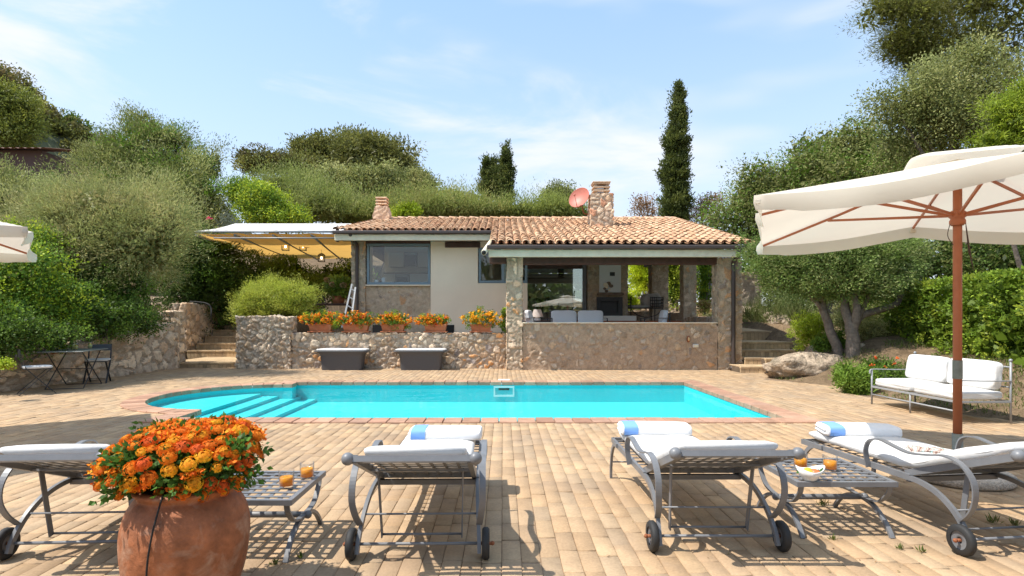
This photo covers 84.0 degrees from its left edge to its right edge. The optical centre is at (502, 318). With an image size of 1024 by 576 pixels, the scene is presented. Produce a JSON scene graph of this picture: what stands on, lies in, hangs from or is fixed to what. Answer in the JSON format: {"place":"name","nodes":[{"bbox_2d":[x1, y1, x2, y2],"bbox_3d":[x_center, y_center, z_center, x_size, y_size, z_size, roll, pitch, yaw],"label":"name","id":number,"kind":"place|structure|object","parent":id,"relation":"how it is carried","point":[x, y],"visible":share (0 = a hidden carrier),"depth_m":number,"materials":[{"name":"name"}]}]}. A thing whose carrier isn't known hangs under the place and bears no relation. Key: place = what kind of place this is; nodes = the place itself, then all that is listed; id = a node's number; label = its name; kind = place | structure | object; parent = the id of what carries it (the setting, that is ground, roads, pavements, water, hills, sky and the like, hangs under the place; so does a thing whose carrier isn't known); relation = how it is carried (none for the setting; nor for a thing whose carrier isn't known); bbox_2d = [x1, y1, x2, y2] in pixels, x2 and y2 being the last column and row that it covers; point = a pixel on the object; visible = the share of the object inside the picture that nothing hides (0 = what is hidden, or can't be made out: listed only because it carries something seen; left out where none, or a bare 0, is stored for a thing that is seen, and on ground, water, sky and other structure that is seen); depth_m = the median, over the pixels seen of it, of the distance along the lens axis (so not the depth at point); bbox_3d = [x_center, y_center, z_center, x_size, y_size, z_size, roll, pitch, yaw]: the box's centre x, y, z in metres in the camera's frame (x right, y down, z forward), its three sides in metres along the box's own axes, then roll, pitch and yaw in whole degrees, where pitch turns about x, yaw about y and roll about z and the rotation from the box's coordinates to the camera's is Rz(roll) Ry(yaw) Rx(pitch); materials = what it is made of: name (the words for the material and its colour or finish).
{"place":"outdoors","nodes":[
{"label":"outdoors","id":0,"kind":"place"},
{"bbox_2d":[0,60,251,233],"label":"hill","id":1,"kind":"structure","parent":0,"point":[72,126],"depth_m":140.58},
{"bbox_2d":[0,74,57,147],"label":"pine tree","id":2,"kind":"object","parent":1,"relation":"on","point":[20,124],"visible":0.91,"depth_m":59.20,"materials":[{"name":"green plant"}]},
{"bbox_2d":[0,0,1023,386],"label":"sky","id":3,"kind":"structure","parent":0,"point":[577,89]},
{"bbox_2d":[46,251,1023,421],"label":"ground","id":4,"kind":"structure","parent":0,"point":[778,333],"depth_m":11.76,"materials":[{"name":"soil"}]},
{"bbox_2d":[0,356,16,369],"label":"ground plant","id":5,"kind":"object","parent":4,"relation":"on","point":[5,363],"visible":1,"depth_m":8.98,"materials":[{"name":"green plant"}]},
{"bbox_2d":[0,145,67,276],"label":"olive tree","id":6,"kind":"object","parent":4,"relation":"on","point":[9,174],"visible":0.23,"depth_m":16.65,"materials":[{"name":"green plant"}]},
{"bbox_2d":[0,147,85,189],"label":"neighbour house","id":7,"kind":"structure","parent":4,"relation":"on","point":[28,154],"depth_m":27.00,"materials":[{"name":"tile"}]},
{"bbox_2d":[0,300,97,372],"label":"leafy shrub","id":8,"kind":"object","parent":4,"relation":"on","point":[24,332],"visible":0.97,"depth_m":10.14,"materials":[{"name":"green plant"}]},
{"bbox_2d":[0,214,110,330],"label":"leafy shrub","id":9,"kind":"object","parent":4,"relation":"on","point":[35,289],"visible":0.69,"depth_m":11.02,"materials":[{"name":"green plant"}]},
{"bbox_2d":[0,153,235,299],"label":"feathery shrub","id":10,"kind":"object","parent":4,"relation":"on","point":[124,228],"visible":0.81,"depth_m":12.71,"materials":[{"name":"green plant"}]},
{"bbox_2d":[30,97,238,292],"bbox_3d":[-14.452,-5.105,23.151,7.403,8.521,5.855,0,0,-14],"label":"olive tree","id":11,"kind":"object","parent":4,"relation":"on","point":[137,147],"visible":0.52,"depth_m":23.20,"materials":[{"name":"green plant"}]},
{"bbox_2d":[158,310,185,367],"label":"stone wall","id":12,"kind":"structure","parent":4,"relation":"on","point":[178,318],"depth_m":15.27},
{"bbox_2d":[172,303,226,359],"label":"stone wall","id":13,"kind":"structure","parent":4,"relation":"on","point":[197,321],"depth_m":18.01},
{"bbox_2d":[179,320,236,367],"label":"garden steps","id":14,"kind":"structure","parent":4,"relation":"on","point":[217,349],"depth_m":17.50,"materials":[{"name":"stone"}]},
{"bbox_2d":[146,218,294,338],"bbox_3d":[-9.320,-1.260,19.992,3.504,4.282,5.781,0,0,24],"label":"cypress hedge","id":15,"kind":"object","parent":4,"relation":"on","point":[213,280],"visible":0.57,"depth_m":18.58,"materials":[{"name":"green plant"}]},
{"bbox_2d":[216,170,315,233],"bbox_3d":[-9.768,-4.754,23.006,4.284,2.755,2.674,0,0,0],"label":"leafy shrub","id":16,"kind":"object","parent":4,"relation":"on","point":[256,203],"visible":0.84,"depth_m":22.57,"materials":[{"name":"green plant"}]},
{"bbox_2d":[227,141,322,178],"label":"dark tree","id":17,"kind":"object","parent":4,"relation":"on","point":[243,155],"visible":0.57,"depth_m":48.91,"materials":[{"name":"green plant"}]},
{"bbox_2d":[296,320,313,332],"bbox_3d":[-3.405,0.510,16.100,6.990,0.980,1.600,0,0,0],"label":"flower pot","id":18,"kind":"object","parent":4,"relation":"on","point":[303,327],"visible":0.04,"depth_m":15.89,"materials":[{"name":"ceramic"}]},
{"bbox_2d":[223,267,327,326],"bbox_3d":[-6.348,-0.564,15.979,2.771,1.882,2.041,0,0,0],"label":"rosemary bush","id":19,"kind":"object","parent":18,"relation":"on","point":[270,296],"visible":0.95,"depth_m":15.66,"materials":[{"name":"green plant"}]},
{"bbox_2d":[220,140,401,223],"bbox_3d":[-9.019,-6.195,27.441,9.148,5.662,5.624,0,0,30],"label":"feathery shrub","id":20,"kind":"object","parent":4,"relation":"on","point":[328,206],"visible":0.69,"depth_m":26.53,"materials":[{"name":"green plant"}]},
{"bbox_2d":[271,254,378,319],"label":"shade plants","id":21,"kind":"object","parent":4,"relation":"on","point":[316,277],"visible":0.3,"depth_m":22.20,"materials":[{"name":"green plant"}]},
{"bbox_2d":[311,303,350,317],"bbox_3d":[-5.460,-0.125,18.600,1.400,0.750,1.000,0,0,0],"label":"dining table","id":22,"kind":"object","parent":4,"relation":"on","point":[333,304],"visible":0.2,"depth_m":18.10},
{"bbox_2d":[321,273,351,302],"bbox_3d":[-5.492,-1.010,18.759,1.079,1.020,1.015,0,0,0],"label":"hydrangea pot","id":23,"kind":"object","parent":22,"relation":"on","point":[336,288],"visible":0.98,"depth_m":18.55,"materials":[{"name":"ceramic"}]},
{"bbox_2d":[341,284,355,327],"bbox_3d":[-4.454,-0.349,16.490,0.306,1.396,0.842,0,0,0],"label":"ladder","id":24,"kind":"object","parent":4,"relation":"on","point":[353,299],"visible":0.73,"depth_m":16.60,"materials":[{"name":"grey metal"}]},
{"bbox_2d":[282,122,427,177],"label":"umbrella pine","id":25,"kind":"object","parent":4,"relation":"on","point":[359,146],"visible":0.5,"depth_m":58.86,"materials":[{"name":"green plant"}]},
{"bbox_2d":[313,157,446,281],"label":"grey tree","id":26,"kind":"object","parent":4,"relation":"on","point":[391,169],"visible":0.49,"depth_m":45.61,"materials":[{"name":"green plant"}]},
{"bbox_2d":[389,200,423,216],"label":"leafy shrub","id":27,"kind":"object","parent":4,"relation":"on","point":[406,210],"visible":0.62,"depth_m":25.23,"materials":[{"name":"green plant"}]},
{"bbox_2d":[345,170,521,220],"bbox_3d":[-3.345,-5.906,27.603,8.561,3.347,6.246,0,0,-37],"label":"feathery shrub","id":28,"kind":"object","parent":4,"relation":"on","point":[434,204],"visible":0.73,"depth_m":26.48,"materials":[{"name":"green plant"}]},
{"bbox_2d":[473,152,499,201],"bbox_3d":[-0.791,-5.924,34.454,2.090,8.466,1.905,0,0,0],"label":"cypress","id":29,"kind":"object","parent":4,"relation":"on","point":[486,173],"visible":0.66,"depth_m":34.16,"materials":[{"name":"green plant"}]},
{"bbox_2d":[487,139,517,203],"bbox_3d":[0.066,-6.133,33.964,1.822,9.271,1.972,0,0,-33],"label":"cypress","id":30,"kind":"object","parent":4,"relation":"on","point":[503,170],"visible":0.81,"depth_m":33.67,"materials":[{"name":"green plant"}]},
{"bbox_2d":[0,367,1023,575],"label":"brick deck","id":31,"kind":"structure","parent":4,"relation":"on","point":[100,415],"depth_m":4.01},
{"bbox_2d":[0,221,36,262],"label":"parasol","id":32,"kind":"object","parent":31,"relation":"on","point":[15,242],"visible":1,"depth_m":6.82,"materials":[{"name":"beige fabric"}]},
{"bbox_2d":[16,349,55,395],"bbox_3d":[-8.137,0.911,9.923,0.410,0.785,0.509,0,0,45],"label":"folding chair","id":33,"kind":"object","parent":31,"relation":"on","point":[32,367],"visible":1,"depth_m":9.83,"materials":[{"name":"metal"}]},
{"bbox_2d":[0,440,133,559],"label":"sun lounger","id":34,"kind":"object","parent":31,"relation":"on","point":[70,461],"visible":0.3,"depth_m":3.08,"materials":[{"name":"grey metal"}]},
{"bbox_2d":[37,348,107,389],"bbox_3d":[-8.160,0.938,10.840,0.720,0.700,1.160,0,0,-16],"label":"cafe table","id":35,"kind":"object","parent":31,"relation":"on","point":[82,350],"visible":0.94,"depth_m":10.78,"materials":[{"name":"metal"}]},
{"bbox_2d":[0,321,179,391],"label":"stone wall","id":36,"kind":"structure","parent":31,"relation":"on","point":[153,353],"depth_m":12.75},
{"bbox_2d":[38,257,172,343],"bbox_3d":[-8.964,-0.375,12.526,3.273,2.038,2.612,0,0,0],"label":"leafy shrub","id":37,"kind":"object","parent":36,"relation":"on","point":[123,312],"visible":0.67,"depth_m":12.47,"materials":[{"name":"green plant"}]},
{"bbox_2d":[83,344,111,382],"bbox_3d":[-8.284,0.911,11.630,0.410,0.785,0.509,0,0,-24],"label":"folding chair","id":38,"kind":"object","parent":31,"relation":"on","point":[109,347],"visible":0.88,"depth_m":11.69,"materials":[{"name":"metal"}]},
{"bbox_2d":[85,411,274,575],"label":"terracotta pot","id":39,"kind":"object","parent":31,"relation":"on","point":[181,484],"visible":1,"depth_m":2.43,"materials":[{"name":"brown ceramic"}]},
{"bbox_2d":[234,314,297,368],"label":"raised planter wall","id":40,"kind":"structure","parent":31,"relation":"on","point":[263,342],"depth_m":14.87,"materials":[{"name":"stone"}]},
{"bbox_2d":[234,471,325,562],"bbox_3d":[-1.425,1.135,3.325,0.618,0.340,0.596,0,0,0],"label":"table","id":41,"kind":"object","parent":31,"relation":"on","point":[297,517],"visible":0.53,"depth_m":3.28,"materials":[{"name":"grey metal"}]},
{"bbox_2d":[279,468,293,488],"bbox_3d":[-1.240,0.916,3.259,0.085,0.098,0.085,0,0,-40],"label":"juice glass","id":42,"kind":"object","parent":41,"relation":"on","point":[286,480],"visible":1,"depth_m":3.23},
{"bbox_2d":[300,462,313,479],"bbox_3d":[-1.186,0.916,3.443,0.085,0.098,0.085,0,0,-26],"label":"juice glass","id":43,"kind":"object","parent":41,"relation":"on","point":[306,472],"visible":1,"depth_m":3.42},
{"bbox_2d":[314,348,371,369],"bbox_3d":[-4.111,1.028,14.630,1.400,0.545,0.570,0,0,0],"label":"resin bench","id":44,"kind":"object","parent":31,"relation":"on","point":[342,358],"visible":1,"depth_m":14.41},
{"bbox_2d":[291,332,505,368],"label":"planter wall","id":45,"kind":"structure","parent":31,"relation":"on","point":[471,350],"depth_m":14.95,"materials":[{"name":"stone"}]},
{"bbox_2d":[297,308,347,331],"bbox_3d":[-4.748,0.028,15.083,1.400,0.645,0.578,0,0,0],"label":"flower box","id":46,"kind":"object","parent":45,"relation":"on","point":[319,326],"visible":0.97,"depth_m":14.97,"materials":[{"name":"ceramic"}]},
{"bbox_2d":[338,310,374,331],"bbox_3d":[-3.879,0.057,15.063,1.016,0.586,0.632,0,0,0],"label":"flower box","id":47,"kind":"object","parent":45,"relation":"on","point":[357,324],"visible":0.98,"depth_m":14.96,"materials":[{"name":"ceramic"}]},
{"bbox_2d":[369,309,412,331],"bbox_3d":[-2.957,0.037,15.077,1.148,0.627,0.577,0,0,0],"label":"flower box","id":48,"kind":"object","parent":45,"relation":"on","point":[392,322],"visible":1,"depth_m":14.97,"materials":[{"name":"ceramic"}]},
{"bbox_2d":[413,313,451,331],"bbox_3d":[-1.865,0.087,15.100,1.030,0.526,0.602,0,0,0],"label":"flower box","id":49,"kind":"object","parent":45,"relation":"on","point":[429,322],"visible":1,"depth_m":14.97,"materials":[{"name":"ceramic"}]},
{"bbox_2d":[459,306,503,331],"bbox_3d":[-0.557,-0.005,15.082,1.226,0.709,0.649,0,0,0],"label":"flower box","id":50,"kind":"object","parent":45,"relation":"on","point":[476,325],"visible":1,"depth_m":14.97,"materials":[{"name":"ceramic"}]},
{"bbox_2d":[341,435,494,560],"bbox_3d":[-0.465,0.975,3.666,0.820,0.651,1.777,0,0,-1],"label":"sun lounger","id":51,"kind":"object","parent":31,"relation":"on","point":[440,461],"visible":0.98,"depth_m":3.08,"materials":[{"name":"grey metal"}]},
{"bbox_2d":[408,425,481,439],"bbox_3d":[-0.429,0.851,4.261,0.541,0.096,0.251,0,0,1],"label":"folded towel","id":52,"kind":"object","parent":51,"relation":"on","point":[463,432],"visible":0.91,"depth_m":4.15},
{"bbox_2d":[393,348,448,369],"bbox_3d":[-2.099,1.028,14.630,1.400,0.545,0.570,0,0,0],"label":"resin bench","id":53,"kind":"object","parent":31,"relation":"on","point":[420,358],"visible":1,"depth_m":14.41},
{"bbox_2d":[120,379,819,423],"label":"swimming pool","id":54,"kind":"structure","parent":31,"relation":"in","point":[447,401],"depth_m":10.81,"materials":[{"name":"blue liquid"}]},
{"bbox_2d":[332,181,754,369],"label":"stone house","id":55,"kind":"structure","parent":31,"relation":"on","point":[454,269],"depth_m":16.80,"materials":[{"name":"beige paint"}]},
{"bbox_2d":[195,224,350,260],"bbox_3d":[-7.055,-1.561,20.800,5.809,3.322,7.460,0,0,0],"label":"awning","id":56,"kind":"object","parent":55,"relation":"attached to","point":[271,240],"visible":0.69,"depth_m":18.61,"materials":[{"name":"fabric"}]},
{"bbox_2d":[367,244,430,284],"bbox_3d":[-3.215,-1.690,17.545,1.950,1.260,0.090,0,0,0],"label":"window","id":57,"kind":"structure","parent":55,"relation":"in","point":[368,245],"depth_m":17.50,"materials":[{"name":"grey glass"}]},
{"bbox_2d":[479,247,526,282],"bbox_3d":[0.000,-1.655,17.545,1.500,1.090,0.090,0,0,0],"label":"window","id":58,"kind":"structure","parent":55,"relation":"in","point":[481,248],"depth_m":17.50,"materials":[{"name":"grey metal"}]},
{"bbox_2d":[523,269,563,277],"bbox_3d":[1.225,-2.165,23.410,2.550,0.970,0.220,0,0,0],"label":"wall cupboard","id":59,"kind":"object","parent":55,"relation":"attached to","point":[545,273],"depth_m":23.30,"materials":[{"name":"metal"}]},
{"bbox_2d":[523,269,557,277],"bbox_3d":[1.100,-2.010,23.400,2.300,0.620,0.200,0,0,0],"label":"door","id":60,"kind":"structure","parent":59,"relation":"in","point":[531,273],"depth_m":23.30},
{"bbox_2d":[527,298,563,318],"bbox_3d":[1.450,-0.360,21.300,1.700,0.780,1.700,0,0,0],"label":"round table","id":61,"kind":"object","parent":55,"relation":"on","point":[542,300],"visible":0.63,"depth_m":21.25,"materials":[{"name":"metal"}]},
{"bbox_2d":[550,310,607,323],"bbox_3d":[2.150,0.154,16.300,1.580,0.812,0.708,0,0,0],"label":"veranda sofa","id":62,"kind":"object","parent":55,"relation":"on","point":[582,315],"visible":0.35,"depth_m":16.44,"materials":[{"name":"fabric"}]},
{"bbox_2d":[569,187,588,214],"bbox_3d":[2.430,-3.721,17.837,0.684,0.842,0.494,0,0,0],"label":"satellite dish","id":63,"kind":"object","parent":55,"relation":"attached to","point":[579,197],"visible":1,"depth_m":17.91,"materials":[{"name":"metal"}]},
{"bbox_2d":[640,310,669,323],"bbox_3d":[4.250,0.154,15.900,0.708,0.812,0.690,0,0,5],"label":"veranda armchair","id":64,"kind":"object","parent":55,"relation":"on","point":[663,315],"visible":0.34,"depth_m":15.60,"materials":[{"name":"fabric"}]},
{"bbox_2d":[269,369,980,575],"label":"weeds","id":65,"kind":"object","parent":31,"relation":"on","point":[767,378],"visible":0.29,"depth_m":3.64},
{"bbox_2d":[610,432,804,551],"bbox_3d":[1.200,0.975,3.776,0.820,0.651,1.777,0,0,0],"label":"sun lounger","id":66,"kind":"object","parent":31,"relation":"on","point":[657,455],"visible":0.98,"depth_m":3.23,"materials":[{"name":"fabric"}]},
{"bbox_2d":[617,421,691,435],"bbox_3d":[1.172,0.851,4.430,0.540,0.096,0.251,0,0,4],"label":"folded towel","id":67,"kind":"object","parent":66,"relation":"on","point":[652,428],"visible":0.97,"depth_m":4.32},
{"bbox_2d":[696,310,795,372],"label":"garden steps","id":68,"kind":"structure","parent":31,"relation":"on","point":[758,350],"depth_m":14.85,"materials":[{"name":"stone"}]},
{"bbox_2d":[754,458,898,538],"bbox_3d":[2.040,1.135,3.660,0.618,0.340,0.596,0,0,0],"label":"table","id":69,"kind":"object","parent":31,"relation":"on","point":[882,481],"visible":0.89,"depth_m":3.52,"materials":[{"name":"grey metal"}]},
{"bbox_2d":[795,465,824,481],"bbox_3d":[1.834,0.919,3.400,0.169,0.092,0.128,0,0,0],"label":"fruit bowl","id":70,"kind":"object","parent":69,"relation":"on","point":[812,474],"visible":1,"depth_m":3.38,"materials":[{"name":"white ceramic"}]},
{"bbox_2d":[822,454,837,471],"bbox_3d":[2.083,0.916,3.624,0.085,0.098,0.085,0,0,-38],"label":"juice glass","id":71,"kind":"object","parent":69,"relation":"on","point":[829,464],"visible":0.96,"depth_m":3.60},
{"bbox_2d":[753,145,1023,491],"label":"parasol","id":72,"kind":"object","parent":31,"relation":"on","point":[968,196],"visible":0.94,"depth_m":4.70,"materials":[{"name":"beige fabric"}]},
{"bbox_2d":[799,431,1023,556],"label":"sun lounger","id":73,"kind":"object","parent":31,"relation":"on","point":[992,460],"visible":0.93,"depth_m":3.44,"materials":[{"name":"grey metal"}]},
{"bbox_2d":[815,421,901,436],"bbox_3d":[2.724,0.851,4.380,0.540,0.096,0.251,0,0,8],"label":"folded towel","id":74,"kind":"object","parent":73,"relation":"on","point":[829,428],"visible":0.98,"depth_m":4.28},
{"bbox_2d":[906,445,946,453],"bbox_3d":[2.823,0.877,3.780,0.221,0.043,0.170,0,0,25],"label":"folded pareo","id":75,"kind":"object","parent":73,"relation":"on","point":[931,449],"visible":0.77,"depth_m":3.77,"materials":[{"name":"fabric"}]},
{"bbox_2d":[869,351,1012,423],"bbox_3d":[5.963,0.897,7.880,0.717,0.806,1.680,0,0,0],"label":"garden sofa","id":76,"kind":"object","parent":31,"relation":"on","point":[932,376],"visible":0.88,"depth_m":7.54,"materials":[{"name":"fabric"}]},
{"bbox_2d":[488,177,591,219],"bbox_3d":[2.061,-5.832,27.991,6.109,2.522,3.932,0,0,0],"label":"feathery shrub","id":77,"kind":"object","parent":4,"relation":"on","point":[552,205],"visible":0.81,"depth_m":27.40,"materials":[{"name":"green plant"}]},
{"bbox_2d":[541,178,575,200],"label":"round tree","id":78,"kind":"object","parent":4,"relation":"on","point":[556,183],"visible":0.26,"depth_m":49.49,"materials":[{"name":"green plant"}]},
{"bbox_2d":[626,192,659,293],"bbox_3d":[8.515,-3.813,33.239,2.953,7.038,2.253,0,0,0],"label":"bare tree","id":79,"kind":"object","parent":4,"relation":"on","point":[642,205],"visible":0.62,"depth_m":32.86,"materials":[{"name":"brown plant"}]},
{"bbox_2d":[628,265,679,311],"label":"vivid bush","id":80,"kind":"object","parent":4,"relation":"on","point":[639,277],"visible":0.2,"depth_m":24.61,"materials":[{"name":"green plant"}]},
{"bbox_2d":[668,265,679,310],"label":"climbing plant","id":81,"kind":"object","parent":4,"relation":"on","point":[673,281],"visible":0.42,"depth_m":21.41,"materials":[{"name":"green plant"}]},
{"bbox_2d":[652,78,697,311],"bbox_3d":[9.034,-6.478,29.898,2.197,12.389,2.261,0,0,0],"label":"cypress","id":82,"kind":"object","parent":4,"relation":"on","point":[673,175],"visible":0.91,"depth_m":29.61,"materials":[{"name":"green plant"}]},
{"bbox_2d":[628,229,768,307],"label":"garden trees","id":83,"kind":"object","parent":4,"relation":"on","point":[698,279],"visible":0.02,"depth_m":35.77,"materials":[{"name":"green plant"}]},
{"bbox_2d":[696,299,711,314],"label":"ground plant","id":84,"kind":"object","parent":4,"relation":"on","point":[704,305],"visible":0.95,"depth_m":18.92,"materials":[{"name":"green plant"}]},
{"bbox_2d":[696,249,717,312],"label":"climbing plant","id":85,"kind":"object","parent":4,"relation":"on","point":[705,282],"visible":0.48,"depth_m":20.90,"materials":[{"name":"green plant"}]},
{"bbox_2d":[689,187,726,302],"bbox_3d":[10.543,-3.508,30.172,2.688,6.700,3.420,0,0,-9],"label":"bare tree","id":86,"kind":"object","parent":4,"relation":"on","point":[695,210],"visible":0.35,"depth_m":29.85,"materials":[{"name":"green plant"}]},
{"bbox_2d":[742,272,761,313],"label":"stone wall","id":87,"kind":"structure","parent":4,"relation":"on","point":[749,288],"depth_m":22.00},
{"bbox_2d":[742,296,770,327],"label":"ornamental grass","id":88,"kind":"object","parent":4,"relation":"on","point":[752,313],"depth_m":18.32,"materials":[{"name":"green plant"}]},
{"bbox_2d":[696,312,836,324],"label":"grass","id":89,"kind":"structure","parent":4,"relation":"on","point":[744,318],"depth_m":18.33,"materials":[{"name":"green plant"}]},
{"bbox_2d":[753,297,794,320],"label":"ornamental grass","id":90,"kind":"object","parent":4,"relation":"on","point":[774,312],"depth_m":17.12,"materials":[{"name":"green plant"}]},
{"bbox_2d":[754,288,834,313],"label":"grey shrub","id":91,"kind":"object","parent":4,"relation":"on","point":[814,306],"visible":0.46,"depth_m":17.78,"materials":[{"name":"green plant"}]},
{"bbox_2d":[762,352,842,377],"bbox_3d":[6.958,1.159,12.580,2.442,0.842,1.200,4,-5,-8],"label":"boulder","id":92,"kind":"object","parent":4,"relation":"on","point":[797,364],"visible":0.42,"depth_m":12.12,"materials":[{"name":"stone"}]},
{"bbox_2d":[786,309,836,351],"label":"round bush","id":93,"kind":"object","parent":4,"relation":"on","point":[805,332],"visible":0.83,"depth_m":13.85,"materials":[{"name":"green plant"}]},
{"bbox_2d":[691,109,956,316],"bbox_3d":[11.675,-3.598,20.535,9.156,7.768,6.262,0,0,-22],"label":"broad tree","id":94,"kind":"object","parent":4,"relation":"on","point":[816,163],"visible":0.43,"depth_m":20.22,"materials":[{"name":"green plant"}]},
{"bbox_2d":[809,327,845,353],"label":"leafy shrub","id":95,"kind":"object","parent":4,"relation":"on","point":[819,343],"visible":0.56,"depth_m":12.84,"materials":[{"name":"green plant"}]},
{"bbox_2d":[727,230,952,357],"bbox_3d":[7.328,-0.640,12.752,4.449,3.482,3.319,0,0,0],"label":"olive tree","id":96,"kind":"object","parent":4,"relation":"on","point":[845,277],"visible":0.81,"depth_m":12.07,"materials":[{"name":"green plant"}]},
{"bbox_2d":[827,358,885,394],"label":"oleander","id":97,"kind":"object","parent":4,"relation":"on","point":[849,378],"visible":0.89,"depth_m":9.87,"materials":[{"name":"green plant"}]},
{"bbox_2d":[815,299,899,341],"bbox_3d":[8.751,0.148,13.643,2.136,1.416,1.559,0,0,0],"label":"silver shrub","id":98,"kind":"object","parent":4,"relation":"on","point":[867,328],"visible":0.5,"depth_m":13.41,"materials":[{"name":"green plant"}]},
{"bbox_2d":[853,354,910,391],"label":"leafy shrub","id":99,"kind":"object","parent":4,"relation":"on","point":[880,364],"visible":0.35,"depth_m":10.33,"materials":[{"name":"green plant"}]},
{"bbox_2d":[742,238,1023,304],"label":"dark thicket","id":100,"kind":"object","parent":4,"relation":"on","point":[991,257],"visible":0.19,"depth_m":15.87,"materials":[{"name":"green plant"}]},
{"bbox_2d":[771,331,1023,416],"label":"grass","id":101,"kind":"structure","parent":4,"relation":"on","point":[972,357],"depth_m":9.27,"materials":[{"name":"green plant"}]},
{"bbox_2d":[833,265,1023,367],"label":"clipped hedge","id":102,"kind":"object","parent":4,"relation":"on","point":[992,312],"visible":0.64,"depth_m":10.19,"materials":[{"name":"green plant"}]},
{"bbox_2d":[836,0,1023,251],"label":"pine tree","id":103,"kind":"object","parent":4,"relation":"on","point":[926,30],"visible":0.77,"depth_m":19.58,"materials":[{"name":"green plant"}]},
{"bbox_2d":[846,26,1023,272],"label":"olive tree","id":104,"kind":"object","parent":4,"relation":"on","point":[938,114],"visible":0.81,"depth_m":16.50,"materials":[{"name":"green plant"}]},
{"bbox_2d":[953,68,1023,268],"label":"tree","id":105,"kind":"object","parent":4,"relation":"on","point":[1007,122],"visible":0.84,"depth_m":12.88,"materials":[{"name":"green plant"}]},
{"bbox_2d":[628,293,663,320],"bbox_3d":[4.635,-0.396,18.686,1.218,0.912,0.609,0,0,-12],"label":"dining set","id":106,"kind":"object","parent":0,"point":[650,301],"visible":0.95,"depth_m":18.49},
{"bbox_2d":[770,299,812,324],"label":"ornamental grass","id":107,"kind":"object","parent":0,"point":[793,312],"depth_m":16.18,"materials":[{"name":"green plant"}]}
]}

